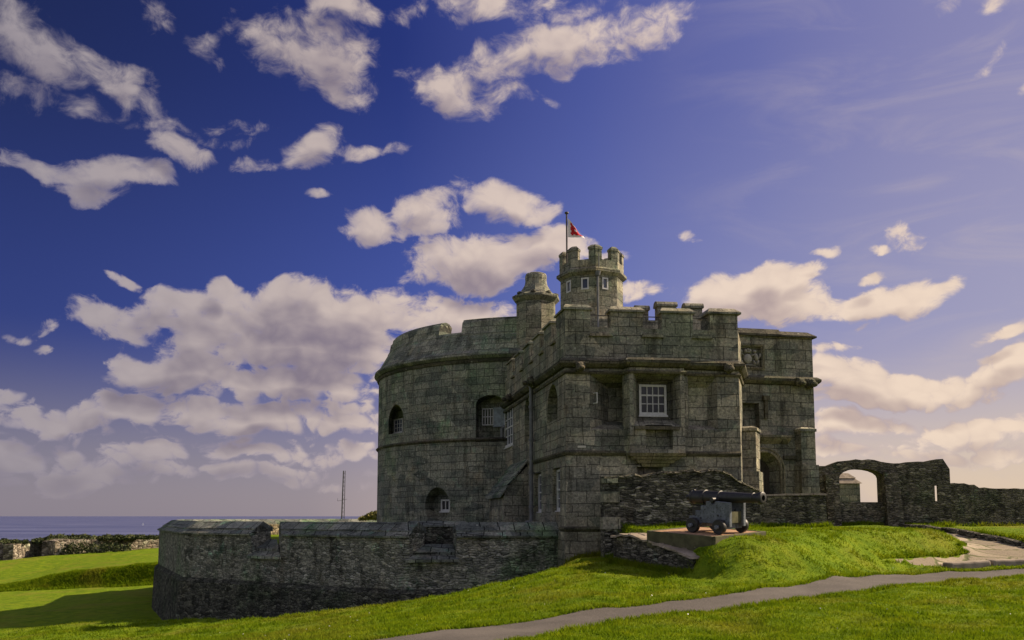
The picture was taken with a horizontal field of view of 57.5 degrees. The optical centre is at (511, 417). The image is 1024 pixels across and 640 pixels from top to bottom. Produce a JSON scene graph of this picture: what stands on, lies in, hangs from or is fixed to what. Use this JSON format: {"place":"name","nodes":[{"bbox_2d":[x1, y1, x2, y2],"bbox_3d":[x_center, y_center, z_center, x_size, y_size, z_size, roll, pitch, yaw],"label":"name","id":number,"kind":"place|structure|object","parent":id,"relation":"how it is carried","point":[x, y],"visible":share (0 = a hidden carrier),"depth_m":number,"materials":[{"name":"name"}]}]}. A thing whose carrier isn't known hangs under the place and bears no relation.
{"place":"outdoors","nodes":[
{"label":"outdoors","id":0,"kind":"place"},
{"bbox_2d":[0,516,359,540],"bbox_3d":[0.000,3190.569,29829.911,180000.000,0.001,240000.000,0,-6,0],"label":"sea","id":1,"kind":"structure","parent":0,"point":[29,528],"depth_m":6882.63,"materials":[{"name":"liquid"}]},
{"bbox_2d":[0,524,1023,639],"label":"lawn","id":2,"kind":"structure","parent":0,"point":[23,609],"depth_m":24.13,"materials":[{"name":"green plant"}]},
{"bbox_2d":[0,562,157,591],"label":"rough grass","id":3,"kind":"structure","parent":2,"relation":"on","point":[92,578],"depth_m":62.60,"materials":[{"name":"green plant"}]},
{"bbox_2d":[0,539,158,559],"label":"rampart wall","id":4,"kind":"structure","parent":2,"relation":"on","point":[11,551],"depth_m":86.32,"materials":[{"name":"grey stone"}]},
{"bbox_2d":[0,538,28,544],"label":"hedge","id":5,"kind":"object","parent":4,"relation":"on","point":[13,541],"visible":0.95,"depth_m":85.51,"materials":[{"name":"green plant"}]},
{"bbox_2d":[30,533,158,543],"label":"hedge","id":6,"kind":"object","parent":4,"relation":"on","point":[114,537],"visible":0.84,"depth_m":88.23,"materials":[{"name":"green plant"}]},
{"bbox_2d":[59,539,130,554],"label":"ivy","id":7,"kind":"object","parent":4,"relation":"attached to","point":[103,548],"visible":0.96,"depth_m":85.72,"materials":[{"name":"green plant"}]},
{"bbox_2d":[337,471,345,518],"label":"radio mast","id":8,"kind":"object","parent":2,"relation":"on","point":[343,482],"visible":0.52,"depth_m":101.62,"materials":[{"name":"metal"}]},
{"bbox_2d":[152,519,558,620],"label":"curtain wall","id":9,"kind":"structure","parent":2,"relation":"on","point":[228,569],"depth_m":31.54,"materials":[{"name":"stone"}]},
{"bbox_2d":[357,510,376,520],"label":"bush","id":10,"kind":"object","parent":2,"relation":"on","point":[371,515],"visible":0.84,"depth_m":63.01,"materials":[{"name":"green plant"}]},
{"bbox_2d":[374,244,821,566],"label":"castle","id":11,"kind":"structure","parent":2,"relation":"on","point":[535,409],"depth_m":33.56,"materials":[{"name":"stone"}]},
{"bbox_2d":[392,418,403,433],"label":"window","id":12,"kind":"structure","parent":11,"relation":"in","point":[398,423],"depth_m":46.53,"materials":[{"name":"white paint"}]},
{"bbox_2d":[439,499,449,512],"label":"window","id":13,"kind":"structure","parent":11,"relation":"in","point":[445,503],"depth_m":43.27,"materials":[{"name":"white paint"}]},
{"bbox_2d":[504,408,512,449],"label":"window","id":14,"kind":"structure","parent":11,"relation":"in","point":[509,415],"depth_m":41.00,"materials":[{"name":"white paint"}]},
{"bbox_2d":[537,474,540,512],"bbox_3d":[1.099,2.787,34.422,0.140,1.459,1.307,1,-6,-10],"label":"window","id":15,"kind":"structure","parent":11,"relation":"in","point":[539,475],"depth_m":34.92,"materials":[{"name":"white paint"}]},
{"bbox_2d":[555,469,559,511],"bbox_3d":[1.632,2.444,31.373,0.140,1.454,1.171,1,-6,-10],"label":"window","id":16,"kind":"structure","parent":11,"relation":"in","point":[558,471],"depth_m":31.79,"materials":[{"name":"white paint"}]},
{"bbox_2d":[565,211,568,262],"bbox_3d":[2.265,-7.366,38.581,0.171,2.397,0.180,0,-6,0],"label":"flagpole","id":17,"kind":"object","parent":11,"relation":"on","point":[566,212],"visible":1,"depth_m":38.57,"materials":[{"name":"metal"}]},
{"bbox_2d":[568,219,583,237],"bbox_3d":[2.665,-7.852,38.654,0.700,0.830,0.197,0,-6,0],"label":"flag","id":18,"kind":"object","parent":17,"relation":"attached to","point":[572,231],"visible":1,"depth_m":38.62,"materials":[{"name":"white fabric"}]},
{"bbox_2d":[638,384,667,416],"bbox_3d":[4.656,-0.567,30.857,0.986,1.074,0.140,1,-6,-7],"label":"window","id":19,"kind":"structure","parent":11,"relation":"in","point":[652,398],"depth_m":30.88,"materials":[{"name":"white paint"}]},
{"bbox_2d":[760,460,769,493],"bbox_3d":[8.852,2.166,33.584,0.865,1.286,0.090,1,-6,-12],"label":"door","id":20,"kind":"structure","parent":11,"relation":"in","point":[764,467],"depth_m":33.63,"materials":[{"name":"brown wood"}]},
{"bbox_2d":[610,533,699,569],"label":"tumbled slate wall","id":21,"kind":"structure","parent":2,"relation":"on","point":[631,546],"depth_m":23.78,"materials":[{"name":"stone"}]},
{"bbox_2d":[600,469,759,556],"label":"rubble wall","id":22,"kind":"structure","parent":2,"relation":"on","point":[652,498],"depth_m":27.64,"materials":[{"name":"stone"}]},
{"bbox_2d":[647,527,765,550],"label":"gun platform","id":23,"kind":"structure","parent":2,"relation":"on","point":[682,537],"depth_m":23.11,"materials":[{"name":"grey concrete"}]},
{"bbox_2d":[686,488,765,534],"bbox_3d":[5.265,2.319,23.229,1.201,1.087,2.320,2,-2,-41],"label":"cannon","id":24,"kind":"object","parent":23,"relation":"on","point":[720,512],"visible":1,"depth_m":23.09,"materials":[{"name":"black metal"}]},
{"bbox_2d":[557,520,1023,575],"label":"wall foot grass","id":25,"kind":"structure","parent":2,"relation":"on","point":[658,568],"depth_m":29.31,"materials":[{"name":"green plant"}]},
{"bbox_2d":[760,493,826,524],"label":"rubble wall","id":26,"kind":"structure","parent":2,"relation":"on","point":[800,508],"depth_m":29.64,"materials":[{"name":"stone"}]},
{"bbox_2d":[839,473,860,501],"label":"stone hut","id":27,"kind":"object","parent":2,"relation":"on","point":[849,484],"visible":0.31,"depth_m":46.88,"materials":[{"name":"grey stone"}]},
{"bbox_2d":[819,459,951,526],"bbox_3d":[13.046,3.233,34.458,6.085,3.409,1.280,0,-6,3],"label":"ruined gateway","id":28,"kind":"object","parent":2,"relation":"on","point":[906,492],"visible":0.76,"depth_m":34.25,"materials":[{"name":"grey stone"}]},
{"bbox_2d":[895,533,1023,566],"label":"paving","id":29,"kind":"structure","parent":2,"relation":"on","point":[981,549],"depth_m":26.86,"materials":[{"name":"beige stone"}]},
{"bbox_2d":[899,524,1023,547],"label":"retaining kerb","id":30,"kind":"structure","parent":2,"relation":"on","point":[978,535],"depth_m":29.77,"materials":[{"name":"stone"}]},
{"bbox_2d":[936,483,1023,525],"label":"boundary wall","id":31,"kind":"structure","parent":2,"relation":"on","point":[972,504],"depth_m":35.42,"materials":[{"name":"grey stone"}]},
{"bbox_2d":[942,559,1023,568],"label":"stone kerb","id":32,"kind":"structure","parent":2,"relation":"on","point":[971,564],"depth_m":24.91,"materials":[{"name":"grey stone"}]},
{"bbox_2d":[0,0,1023,515],"label":"sky","id":33,"kind":"structure","parent":0,"point":[220,220],"materials":[{"name":"blue"}]},
{"bbox_2d":[378,568,1023,639],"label":"path","id":34,"kind":"structure","parent":0,"point":[811,589],"depth_m":17.29,"materials":[{"name":"grey asphalt"}]}
]}

